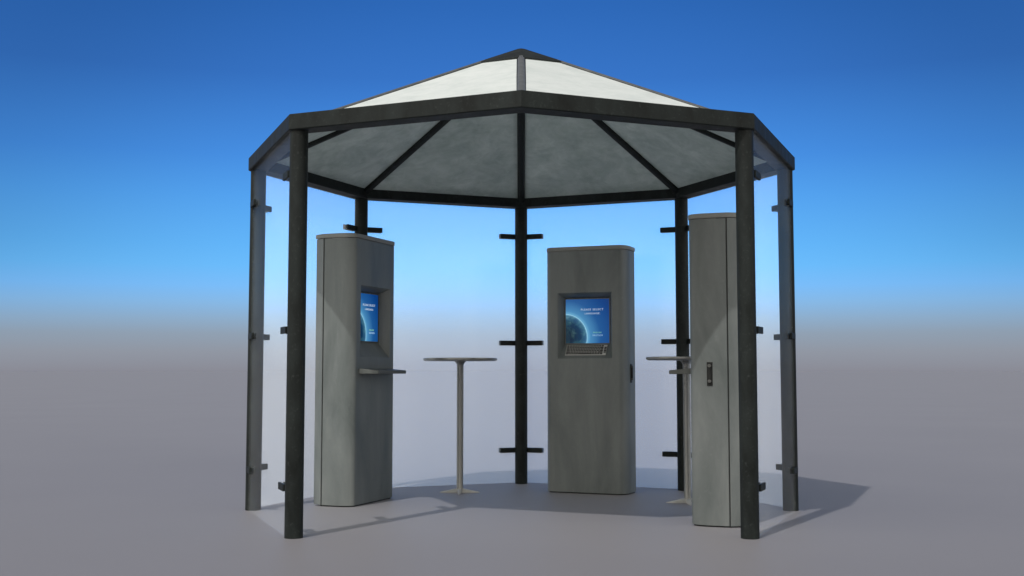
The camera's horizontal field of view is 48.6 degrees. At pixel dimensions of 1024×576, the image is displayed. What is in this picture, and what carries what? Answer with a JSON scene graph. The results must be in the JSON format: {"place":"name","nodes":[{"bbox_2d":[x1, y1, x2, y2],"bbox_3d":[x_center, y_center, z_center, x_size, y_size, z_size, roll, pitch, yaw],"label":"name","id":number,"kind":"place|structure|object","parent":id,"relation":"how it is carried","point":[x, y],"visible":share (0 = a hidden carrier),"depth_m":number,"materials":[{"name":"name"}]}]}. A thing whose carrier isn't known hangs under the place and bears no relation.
{"place":"outdoors","nodes":[
{"label":"outdoors","id":0,"kind":"place"},
{"bbox_2d":[0,371,1023,575],"bbox_3d":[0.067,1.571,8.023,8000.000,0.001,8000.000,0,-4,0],"label":"ground","id":1,"kind":"structure","parent":0,"point":[143,473],"depth_m":9.50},
{"bbox_2d":[314,233,405,506],"bbox_3d":[-1.116,0.614,8.593,0.490,1.993,0.724,-2,-5,21],"label":"information kiosk","id":2,"kind":"object","parent":1,"relation":"on","point":[355,371],"visible":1,"depth_m":8.34,"materials":[{"name":"grey paint"}]},
{"bbox_2d":[423,358,496,494],"bbox_3d":[-0.422,1.114,9.226,0.604,1.087,0.604,0,-4,0],"label":"standing table","id":3,"kind":"object","parent":1,"relation":"on","point":[459,489],"visible":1,"depth_m":9.19,"materials":[{"name":"metal"}]},
{"bbox_2d":[245,48,798,539],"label":"pavilion","id":4,"kind":"structure","parent":1,"relation":"on","point":[521,132],"depth_m":8.12,"materials":[{"name":"black paint"}]},
{"bbox_2d":[547,245,635,494],"bbox_3d":[0.654,0.666,9.304,0.724,1.993,0.343,-2,-5,22],"label":"information kiosk","id":5,"kind":"object","parent":1,"relation":"on","point":[591,367],"visible":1,"depth_m":9.16,"materials":[{"name":"grey paint"}]},
{"bbox_2d":[646,356,691,504],"bbox_3d":[1.313,1.061,8.504,0.604,1.087,0.604,0,-4,0],"label":"standing table","id":6,"kind":"object","parent":1,"relation":"on","point":[685,361],"visible":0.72,"depth_m":8.47,"materials":[{"name":"metal"}]},
{"bbox_2d":[669,212,740,527],"bbox_3d":[1.324,0.537,7.554,0.490,1.993,0.724,-1,-4,17],"label":"information kiosk","id":7,"kind":"object","parent":1,"relation":"on","point":[713,370],"visible":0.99,"depth_m":7.21,"materials":[{"name":"paint"}]},
{"bbox_2d":[0,0,1023,370],"label":"sky","id":8,"kind":"structure","parent":0,"point":[130,130],"materials":[{"name":"blue"}]}
]}

